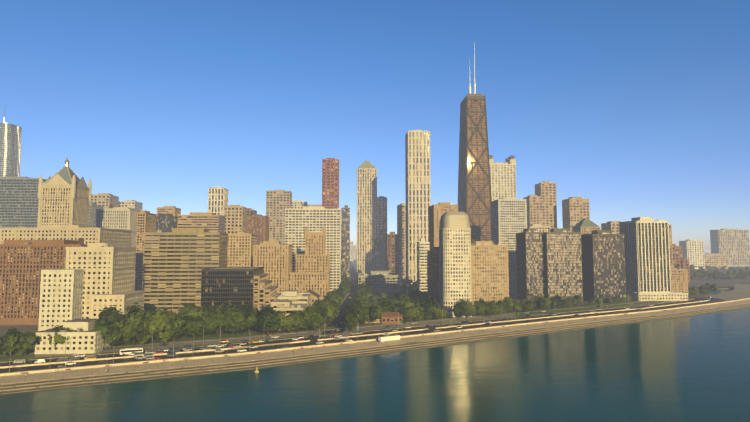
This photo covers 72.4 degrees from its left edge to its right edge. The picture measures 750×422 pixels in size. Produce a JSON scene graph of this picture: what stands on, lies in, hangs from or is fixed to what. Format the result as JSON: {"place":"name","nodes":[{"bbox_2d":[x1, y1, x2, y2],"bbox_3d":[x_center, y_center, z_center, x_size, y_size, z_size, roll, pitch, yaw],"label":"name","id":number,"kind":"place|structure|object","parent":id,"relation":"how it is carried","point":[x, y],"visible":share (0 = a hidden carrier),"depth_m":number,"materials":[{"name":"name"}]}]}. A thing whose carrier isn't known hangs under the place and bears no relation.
{"place":"outdoors","nodes":[
{"label":"outdoors","id":0,"kind":"place"},
{"bbox_2d":[0,109,21,176],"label":"skyscraper","id":1,"kind":"structure","parent":0,"point":[10,147],"depth_m":1019.24,"materials":[{"name":"grey glass"}]},
{"bbox_2d":[37,158,91,227],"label":"high-rise building","id":2,"kind":"structure","parent":0,"point":[64,194],"depth_m":528.20,"materials":[{"name":"beige stone"}]},
{"bbox_2d":[91,193,118,208],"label":"grey building","id":3,"kind":"structure","parent":0,"point":[105,200],"depth_m":1024.57,"materials":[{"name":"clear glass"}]},
{"bbox_2d":[119,200,142,209],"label":"white building","id":4,"kind":"structure","parent":0,"point":[133,204],"depth_m":1075.59,"materials":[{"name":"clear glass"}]},
{"bbox_2d":[246,212,269,244],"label":"brown building","id":5,"kind":"structure","parent":0,"point":[257,225],"depth_m":788.66,"materials":[{"name":"brick"}]},
{"bbox_2d":[292,200,307,208],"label":"building","id":6,"kind":"structure","parent":0,"point":[298,203],"depth_m":1243.40,"materials":[{"name":"white concrete"}]},
{"bbox_2d":[0,301,646,355],"bbox_3d":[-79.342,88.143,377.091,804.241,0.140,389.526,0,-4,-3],"label":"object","id":7,"kind":"structure","parent":0,"point":[326,329],"depth_m":373.64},
{"bbox_2d":[108,328,254,349],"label":"campus lawn","id":8,"kind":"structure","parent":7,"relation":"on","point":[224,334],"depth_m":348.45,"materials":[{"name":"green plant"}]},
{"bbox_2d":[241,304,263,332],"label":"tree","id":9,"kind":"object","parent":8,"relation":"on","point":[255,314],"visible":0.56,"depth_m":364.32,"materials":[{"name":"green plant"}]},
{"bbox_2d":[34,300,634,351],"bbox_3d":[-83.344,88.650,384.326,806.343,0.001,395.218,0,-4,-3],"label":"frontage grass","id":10,"kind":"structure","parent":7,"relation":"on","point":[288,331],"depth_m":403.24,"materials":[{"name":"green plant"}]},
{"bbox_2d":[412,304,425,318],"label":"tree","id":11,"kind":"object","parent":7,"relation":"on","point":[419,308],"visible":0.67,"depth_m":422.21,"materials":[{"name":"green plant"}]},
{"bbox_2d":[0,302,657,360],"bbox_3d":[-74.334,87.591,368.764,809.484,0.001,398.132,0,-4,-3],"label":"road","id":12,"kind":"structure","parent":0,"point":[285,335],"depth_m":353.06,"materials":[{"name":"grey asphalt"}]},
{"bbox_2d":[47,325,76,348],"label":"tree","id":13,"kind":"object","parent":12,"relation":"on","point":[59,338],"visible":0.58,"depth_m":294.41,"materials":[{"name":"green plant"}]},
{"bbox_2d":[94,315,112,338],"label":"tree","id":14,"kind":"object","parent":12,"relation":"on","point":[102,325],"visible":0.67,"depth_m":304.70,"materials":[{"name":"green plant"}]},
{"bbox_2d":[103,326,122,348],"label":"tree","id":15,"kind":"object","parent":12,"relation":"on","point":[111,340],"visible":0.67,"depth_m":306.37,"materials":[{"name":"green plant"}]},
{"bbox_2d":[255,305,280,335],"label":"tree","id":16,"kind":"object","parent":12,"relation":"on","point":[270,319],"visible":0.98,"depth_m":351.92,"materials":[{"name":"green plant"}]},
{"bbox_2d":[308,310,327,331],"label":"tree","id":17,"kind":"object","parent":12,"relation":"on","point":[319,318],"visible":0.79,"depth_m":370.03,"materials":[{"name":"green plant"}]},
{"bbox_2d":[0,303,657,361],"bbox_3d":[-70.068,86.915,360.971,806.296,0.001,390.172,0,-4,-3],"label":"verge grass","id":18,"kind":"structure","parent":0,"point":[303,336],"depth_m":348.51,"materials":[{"name":"green plant"}]},
{"bbox_2d":[320,261,357,338],"bbox_3d":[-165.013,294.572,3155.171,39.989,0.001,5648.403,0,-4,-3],"label":"street","id":19,"kind":"structure","parent":0,"point":[343,306],"depth_m":519.38,"materials":[{"name":"grey asphalt"}]},
{"bbox_2d":[0,296,725,372],"bbox_3d":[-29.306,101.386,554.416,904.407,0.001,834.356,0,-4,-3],"label":"road","id":20,"kind":"structure","parent":0,"point":[133,359],"depth_m":341.37,"materials":[{"name":"grey asphalt"}]},
{"bbox_2d":[120,347,142,354],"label":"bus","id":21,"kind":"object","parent":20,"relation":"on","point":[126,351],"visible":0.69,"depth_m":292.78,"materials":[{"name":"paint"}]},
{"bbox_2d":[0,296,709,367],"bbox_3d":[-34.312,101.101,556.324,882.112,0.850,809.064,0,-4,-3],"label":"promenade","id":22,"kind":"structure","parent":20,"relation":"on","point":[323,339],"depth_m":330.75,"materials":[{"name":"concrete"}]},
{"bbox_2d":[0,303,748,384],"bbox_3d":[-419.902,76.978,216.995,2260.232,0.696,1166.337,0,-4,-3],"label":"promenade pavement","id":23,"kind":"structure","parent":0,"point":[322,352],"depth_m":294.44,"materials":[{"name":"concrete"}]},
{"bbox_2d":[0,289,749,421],"bbox_3d":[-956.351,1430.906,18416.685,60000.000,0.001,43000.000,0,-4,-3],"label":"lake water","id":24,"kind":"structure","parent":0,"point":[691,369],"depth_m":232.66,"materials":[{"name":"blue liquid"}]},
{"bbox_2d":[0,306,749,393],"bbox_3d":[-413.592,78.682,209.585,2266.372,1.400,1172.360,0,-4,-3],"label":"seawall step","id":25,"kind":"object","parent":24,"relation":"in","point":[122,380],"visible":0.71,"depth_m":284.64,"materials":[{"name":"concrete"}]},
{"bbox_2d":[0,305,749,391],"bbox_3d":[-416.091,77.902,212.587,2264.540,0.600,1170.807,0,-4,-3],"label":"seawall step","id":26,"kind":"object","parent":25,"relation":"on","point":[178,372],"visible":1,"depth_m":287.15,"materials":[{"name":"concrete"}]},
{"bbox_2d":[0,303,749,387],"bbox_3d":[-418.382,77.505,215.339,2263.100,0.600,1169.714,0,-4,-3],"label":"seawall step","id":27,"kind":"object","parent":26,"relation":"on","point":[169,370],"visible":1,"depth_m":292.15,"materials":[{"name":"concrete"}]},
{"bbox_2d":[0,307,749,394],"bbox_3d":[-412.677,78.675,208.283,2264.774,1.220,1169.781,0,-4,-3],"label":"seawall waterline stain","id":28,"kind":"object","parent":24,"relation":"in","point":[324,360],"visible":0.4,"depth_m":281.21,"materials":[{"name":"concrete"}]},
{"bbox_2d":[0,299,749,383],"bbox_3d":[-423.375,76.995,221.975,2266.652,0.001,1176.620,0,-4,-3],"label":"promenade","id":29,"kind":"structure","parent":0,"point":[99,370],"depth_m":302.90,"materials":[{"name":"concrete"}]},
{"bbox_2d":[0,297,749,375],"bbox_3d":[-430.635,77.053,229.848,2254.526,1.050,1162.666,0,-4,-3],"label":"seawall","id":30,"kind":"object","parent":29,"relation":"on","point":[158,360],"depth_m":310.34,"materials":[{"name":"concrete"}]},
{"bbox_2d":[378,334,399,341],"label":"site trailer","id":31,"kind":"object","parent":29,"relation":"on","point":[390,338],"visible":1,"depth_m":335.04,"materials":[{"name":"white metal"}]},
{"bbox_2d":[0,250,749,375],"bbox_3d":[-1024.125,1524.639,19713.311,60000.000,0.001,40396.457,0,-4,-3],"label":"ground","id":32,"kind":"structure","parent":0,"point":[696,282],"depth_m":825.29,"materials":[{"name":"grey concrete"}]},
{"bbox_2d":[0,348,33,359],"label":"campus lawn","id":33,"kind":"structure","parent":32,"relation":"on","point":[18,356],"depth_m":286.82,"materials":[{"name":"green plant"}]},
{"bbox_2d":[0,331,24,356],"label":"tree","id":34,"kind":"object","parent":33,"relation":"on","point":[5,342],"visible":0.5,"depth_m":284.37,"materials":[{"name":"green plant"}]},
{"bbox_2d":[0,330,28,355],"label":"tree","id":35,"kind":"object","parent":33,"relation":"on","point":[21,340],"visible":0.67,"depth_m":285.65,"materials":[{"name":"green plant"}]},
{"bbox_2d":[16,330,41,354],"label":"tree","id":36,"kind":"object","parent":33,"relation":"on","point":[31,338],"visible":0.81,"depth_m":288.70,"materials":[{"name":"green plant"}]},
{"bbox_2d":[0,176,45,227],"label":"high-rise building","id":37,"kind":"structure","parent":32,"relation":"on","point":[19,201],"depth_m":617.75,"materials":[{"name":"grey glass"}]},
{"bbox_2d":[0,240,86,324],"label":"brick building","id":38,"kind":"structure","parent":32,"relation":"on","point":[23,263],"depth_m":409.81,"materials":[{"name":"brown brick"}]},
{"bbox_2d":[0,225,131,246],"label":"cream building","id":39,"kind":"structure","parent":32,"relation":"on","point":[93,234],"depth_m":482.32,"materials":[{"name":"beige concrete"}]},
{"bbox_2d":[34,315,118,353],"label":"low-rise building","id":40,"kind":"structure","parent":32,"relation":"on","point":[84,338],"depth_m":295.61,"materials":[{"name":"beige concrete"}]},
{"bbox_2d":[38,238,144,331],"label":"apartment building","id":41,"kind":"structure","parent":32,"relation":"on","point":[91,280],"depth_m":371.93,"materials":[{"name":"beige concrete"}]},
{"bbox_2d":[89,202,102,226],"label":"building","id":42,"kind":"structure","parent":32,"relation":"on","point":[92,213],"depth_m":882.50,"materials":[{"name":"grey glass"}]},
{"bbox_2d":[100,305,122,323],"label":"tree","id":43,"kind":"object","parent":32,"relation":"on","point":[111,314],"visible":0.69,"depth_m":332.69,"materials":[{"name":"green plant"}]},
{"bbox_2d":[96,204,140,246],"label":"high-rise building","id":44,"kind":"structure","parent":32,"relation":"on","point":[121,218],"depth_m":622.23,"materials":[{"name":"concrete"}]},
{"bbox_2d":[112,303,152,345],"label":"tree","id":45,"kind":"object","parent":32,"relation":"on","point":[130,327],"visible":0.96,"depth_m":313.71,"materials":[{"name":"green plant"}]},
{"bbox_2d":[135,210,156,290],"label":"high-rise building","id":46,"kind":"structure","parent":32,"relation":"on","point":[146,221],"depth_m":641.65,"materials":[{"name":"beige concrete"}]},
{"bbox_2d":[141,307,178,342],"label":"tree","id":47,"kind":"object","parent":32,"relation":"on","point":[158,322],"visible":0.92,"depth_m":323.29,"materials":[{"name":"green plant"}]},
{"bbox_2d":[156,214,177,231],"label":"building","id":48,"kind":"structure","parent":32,"relation":"on","point":[166,222],"depth_m":782.07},
{"bbox_2d":[156,206,180,216],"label":"building","id":49,"kind":"structure","parent":48,"relation":"on","point":[174,211],"depth_m":812.91,"materials":[{"name":"beige concrete"}]},
{"bbox_2d":[157,312,184,341],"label":"tree","id":50,"kind":"object","parent":32,"relation":"on","point":[165,335],"visible":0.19,"depth_m":327.21,"materials":[{"name":"green plant"}]},
{"bbox_2d":[143,228,227,314],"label":"olive building","id":51,"kind":"structure","parent":32,"relation":"on","point":[176,261],"depth_m":467.15,"materials":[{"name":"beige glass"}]},
{"bbox_2d":[178,314,192,338],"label":"tree","id":52,"kind":"object","parent":32,"relation":"on","point":[185,326],"visible":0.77,"depth_m":341.50,"materials":[{"name":"green plant"}]},
{"bbox_2d":[179,305,205,317],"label":"tree","id":53,"kind":"object","parent":32,"relation":"on","point":[194,311],"visible":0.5,"depth_m":362.70,"materials":[{"name":"green plant"}]},
{"bbox_2d":[186,316,207,338],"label":"tree","id":54,"kind":"object","parent":32,"relation":"on","point":[197,329],"visible":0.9,"depth_m":340.98,"materials":[{"name":"green plant"}]},
{"bbox_2d":[177,212,224,232],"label":"building","id":55,"kind":"structure","parent":32,"relation":"on","point":[211,222],"depth_m":745.67,"materials":[{"name":"beige concrete"}]},
{"bbox_2d":[198,312,218,337],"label":"tree","id":56,"kind":"object","parent":32,"relation":"on","point":[210,321],"visible":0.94,"depth_m":343.61,"materials":[{"name":"green plant"}]},
{"bbox_2d":[208,186,227,215],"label":"white tower","id":57,"kind":"structure","parent":32,"relation":"on","point":[217,199],"depth_m":986.54,"materials":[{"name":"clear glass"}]},
{"bbox_2d":[215,302,250,335],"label":"tree","id":58,"kind":"object","parent":32,"relation":"on","point":[229,312],"visible":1,"depth_m":352.12,"materials":[{"name":"green plant"}]},
{"bbox_2d":[223,205,246,233],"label":"high-rise building","id":59,"kind":"structure","parent":32,"relation":"on","point":[235,218],"depth_m":886.80,"materials":[{"name":"beige concrete"}]},
{"bbox_2d":[201,267,280,318],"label":"office building","id":60,"kind":"structure","parent":32,"relation":"on","point":[241,286],"depth_m":406.65,"materials":[{"name":"black glass"}]},
{"bbox_2d":[227,232,256,266],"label":"tan building","id":61,"kind":"structure","parent":32,"relation":"on","point":[240,249],"depth_m":607.47,"materials":[{"name":"beige concrete"}]},
{"bbox_2d":[253,241,292,292],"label":"high-rise building","id":62,"kind":"structure","parent":32,"relation":"on","point":[273,259],"depth_m":563.77,"materials":[{"name":"beige concrete"}]},
{"bbox_2d":[266,190,291,244],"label":"beige building","id":63,"kind":"structure","parent":32,"relation":"on","point":[278,202],"depth_m":1139.79,"materials":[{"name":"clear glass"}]},
{"bbox_2d":[258,300,306,330],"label":"building","id":64,"kind":"structure","parent":32,"relation":"on","point":[287,307],"depth_m":388.28,"materials":[{"name":"beige concrete"}]},
{"bbox_2d":[275,310,293,333],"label":"tree","id":65,"kind":"object","parent":32,"relation":"on","point":[284,320],"visible":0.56,"depth_m":359.74,"materials":[{"name":"green plant"}]},
{"bbox_2d":[275,290,310,306],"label":"building","id":66,"kind":"structure","parent":32,"relation":"on","point":[295,296],"depth_m":433.76,"materials":[{"name":"beige concrete"}]},
{"bbox_2d":[290,310,310,332],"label":"tree","id":67,"kind":"object","parent":32,"relation":"on","point":[298,320],"visible":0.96,"depth_m":365.38,"materials":[{"name":"green plant"}]},
{"bbox_2d":[289,226,329,300],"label":"apartment building","id":68,"kind":"structure","parent":32,"relation":"on","point":[312,269],"depth_m":581.19,"materials":[{"name":"beige stone"}]},
{"bbox_2d":[301,306,319,330],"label":"tree","id":69,"kind":"object","parent":32,"relation":"on","point":[307,311],"visible":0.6,"depth_m":372.83,"materials":[{"name":"green plant"}]},
{"bbox_2d":[285,206,340,290],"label":"apartment building","id":70,"kind":"structure","parent":32,"relation":"on","point":[312,219],"depth_m":693.24,"materials":[{"name":"beige concrete"}]},
{"bbox_2d":[322,158,338,208],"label":"skyscraper","id":71,"kind":"structure","parent":32,"relation":"on","point":[330,183],"depth_m":1000.20,"materials":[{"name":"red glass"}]},
{"bbox_2d":[341,205,349,279],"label":"dark building","id":72,"kind":"structure","parent":32,"relation":"on","point":[345,241],"depth_m":893.74,"materials":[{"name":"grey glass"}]},
{"bbox_2d":[0,299,692,362],"bbox_3d":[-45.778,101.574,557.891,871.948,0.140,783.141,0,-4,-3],"label":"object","id":73,"kind":"object","parent":32,"relation":"on","point":[342,333],"visible":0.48,"depth_m":378.31,"materials":[{"name":"concrete"}]},
{"bbox_2d":[342,312,358,331],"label":"tree","id":74,"kind":"object","parent":32,"relation":"on","point":[350,321],"visible":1,"depth_m":367.99,"materials":[{"name":"green plant"}]},
{"bbox_2d":[357,161,376,272],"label":"skyscraper","id":75,"kind":"structure","parent":32,"relation":"on","point":[366,216],"depth_m":1099.02,"materials":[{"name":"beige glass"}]},
{"bbox_2d":[357,270,398,291],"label":"building","id":76,"kind":"structure","parent":32,"relation":"on","point":[382,281],"depth_m":712.84,"materials":[{"name":"grey stone"}]},
{"bbox_2d":[381,299,397,311],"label":"tree","id":77,"kind":"object","parent":32,"relation":"on","point":[388,306],"visible":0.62,"depth_m":422.94,"materials":[{"name":"green plant"}]},
{"bbox_2d":[381,312,402,323],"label":"small brick building","id":78,"kind":"structure","parent":32,"relation":"on","point":[389,317],"depth_m":413.78,"materials":[{"name":"brick"}]},
{"bbox_2d":[405,130,430,281],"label":"skyscraper","id":79,"kind":"structure","parent":32,"relation":"on","point":[417,174],"depth_m":887.53,"materials":[{"name":"beige concrete"}]},
{"bbox_2d":[417,238,429,291],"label":"high-rise building","id":80,"kind":"structure","parent":32,"relation":"on","point":[423,247],"depth_m":638.12,"materials":[{"name":"beige concrete"}]},
{"bbox_2d":[428,198,457,250],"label":"tan building","id":81,"kind":"structure","parent":32,"relation":"on","point":[436,211],"depth_m":644.24,"materials":[{"name":"beige concrete"}]},
{"bbox_2d":[427,209,471,316],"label":"high-rise building","id":82,"kind":"structure","parent":32,"relation":"on","point":[449,282],"depth_m":457.19,"materials":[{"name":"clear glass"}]},
{"bbox_2d":[457,53,491,240],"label":"skyscraper","id":83,"kind":"structure","parent":32,"relation":"on","point":[474,193],"depth_m":871.43,"materials":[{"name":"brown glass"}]},
{"bbox_2d":[471,239,508,304],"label":"brick building","id":84,"kind":"structure","parent":32,"relation":"on","point":[489,272],"depth_m":526.49,"materials":[{"name":"beige brick"}]},
{"bbox_2d":[489,155,515,200],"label":"high-rise building","id":85,"kind":"structure","parent":32,"relation":"on","point":[503,179],"depth_m":1141.49,"materials":[{"name":"beige concrete"}]},
{"bbox_2d":[490,198,526,292],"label":"building grid","id":86,"kind":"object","parent":32,"relation":"on","point":[508,219],"visible":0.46,"depth_m":708.43,"materials":[{"name":"grey concrete"}]},
{"bbox_2d":[516,228,544,300],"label":"building","id":87,"kind":"structure","parent":32,"relation":"on","point":[530,260],"depth_m":597.82,"materials":[{"name":"grey glass"}]},
{"bbox_2d":[523,195,542,225],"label":"tan building","id":88,"kind":"structure","parent":32,"relation":"on","point":[534,209],"depth_m":1017.96,"materials":[{"name":"beige concrete"}]},
{"bbox_2d":[527,224,550,231],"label":"building","id":89,"kind":"structure","parent":32,"relation":"on","point":[540,227],"depth_m":771.01,"materials":[{"name":"beige concrete"}]},
{"bbox_2d":[535,181,556,228],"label":"tan building","id":90,"kind":"structure","parent":32,"relation":"on","point":[546,190],"depth_m":1071.47,"materials":[{"name":"beige concrete"}]},
{"bbox_2d":[544,228,582,301],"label":"building","id":91,"kind":"structure","parent":32,"relation":"on","point":[563,262],"depth_m":590.21,"materials":[{"name":"grey glass"}]},
{"bbox_2d":[562,197,589,231],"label":"tan building","id":92,"kind":"structure","parent":32,"relation":"on","point":[575,210],"depth_m":1022.79,"materials":[{"name":"beige concrete"}]},
{"bbox_2d":[581,230,626,302],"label":"building","id":93,"kind":"structure","parent":32,"relation":"on","point":[603,266],"depth_m":578.60,"materials":[{"name":"grey glass"}]},
{"bbox_2d":[601,221,620,233],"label":"tan building","id":94,"kind":"structure","parent":32,"relation":"on","point":[612,225],"depth_m":924.40,"materials":[{"name":"beige concrete"}]},
{"bbox_2d":[619,217,688,300],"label":"high-rise building","id":95,"kind":"structure","parent":32,"relation":"on","point":[647,259],"depth_m":607.49,"materials":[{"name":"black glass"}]},
{"bbox_2d":[670,244,683,268],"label":"brown building","id":96,"kind":"structure","parent":32,"relation":"on","point":[677,253],"depth_m":922.93,"materials":[{"name":"brick"}]},
{"bbox_2d":[670,264,687,292],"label":"brick building","id":97,"kind":"structure","parent":32,"relation":"on","point":[679,279],"depth_m":643.69,"materials":[{"name":"brown brick"}]},
{"bbox_2d":[680,259,689,282],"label":"brown building","id":98,"kind":"structure","parent":32,"relation":"on","point":[686,263],"depth_m":922.12,"materials":[{"name":"brick"}]},
{"bbox_2d":[704,254,727,268],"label":"tan building","id":99,"kind":"structure","parent":32,"relation":"on","point":[716,260],"depth_m":1545.50,"materials":[{"name":"beige concrete"}]},
{"bbox_2d":[0,0,749,249],"label":"sky","id":100,"kind":"structure","parent":0,"point":[632,108],"materials":[{"name":"blue"}]},
{"bbox_2d":[377,196,386,270],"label":"building","id":101,"kind":"structure","parent":0,"point":[381,227],"depth_m":1148.75,"materials":[{"name":"grey glass"}]},
{"bbox_2d":[386,232,398,274],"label":"building","id":102,"kind":"structure","parent":0,"point":[392,252],"depth_m":946.72,"materials":[{"name":"brown brick"}]},
{"bbox_2d":[356,286,432,324],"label":"lake shore park lawn","id":103,"kind":"structure","parent":0,"point":[390,296],"depth_m":643.06,"materials":[{"name":"green plant"}]},
{"bbox_2d":[397,203,405,278],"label":"building","id":104,"kind":"structure","parent":0,"point":[401,219],"depth_m":1049.94,"materials":[{"name":"beige concrete"}]},
{"bbox_2d":[452,302,462,319],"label":"tree","id":105,"kind":"object","parent":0,"point":[456,310],"visible":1,"depth_m":432.25,"materials":[{"name":"green plant"}]},
{"bbox_2d":[460,299,477,315],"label":"tree","id":106,"kind":"object","parent":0,"point":[471,307],"visible":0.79,"depth_m":439.62,"materials":[{"name":"green plant"}]},
{"bbox_2d":[474,300,487,316],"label":"tree","id":107,"kind":"object","parent":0,"point":[482,307],"visible":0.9,"depth_m":450.15,"materials":[{"name":"green plant"}]},
{"bbox_2d":[485,301,497,315],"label":"tree","id":108,"kind":"object","parent":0,"point":[492,308],"visible":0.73,"depth_m":450.63,"materials":[{"name":"green plant"}]},
{"bbox_2d":[513,301,629,317],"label":"lawn","id":109,"kind":"structure","parent":0,"point":[551,311],"depth_m":509.95,"materials":[{"name":"green plant"}]},
{"bbox_2d":[572,218,600,234],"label":"building","id":110,"kind":"structure","parent":0,"point":[585,226],"depth_m":818.51,"materials":[{"name":"green metal"}]},
{"bbox_2d":[679,240,704,268],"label":"white building","id":111,"kind":"structure","parent":0,"point":[693,251],"depth_m":1544.37,"materials":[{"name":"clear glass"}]},
{"bbox_2d":[658,284,749,302],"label":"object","id":112,"kind":"structure","parent":0,"point":[740,291],"depth_m":679.70,"materials":[{"name":"grey concrete"}]},
{"bbox_2d":[710,229,749,266],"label":"building","id":113,"kind":"structure","parent":0,"point":[733,245],"depth_m":1759.58,"materials":[{"name":"beige concrete"}]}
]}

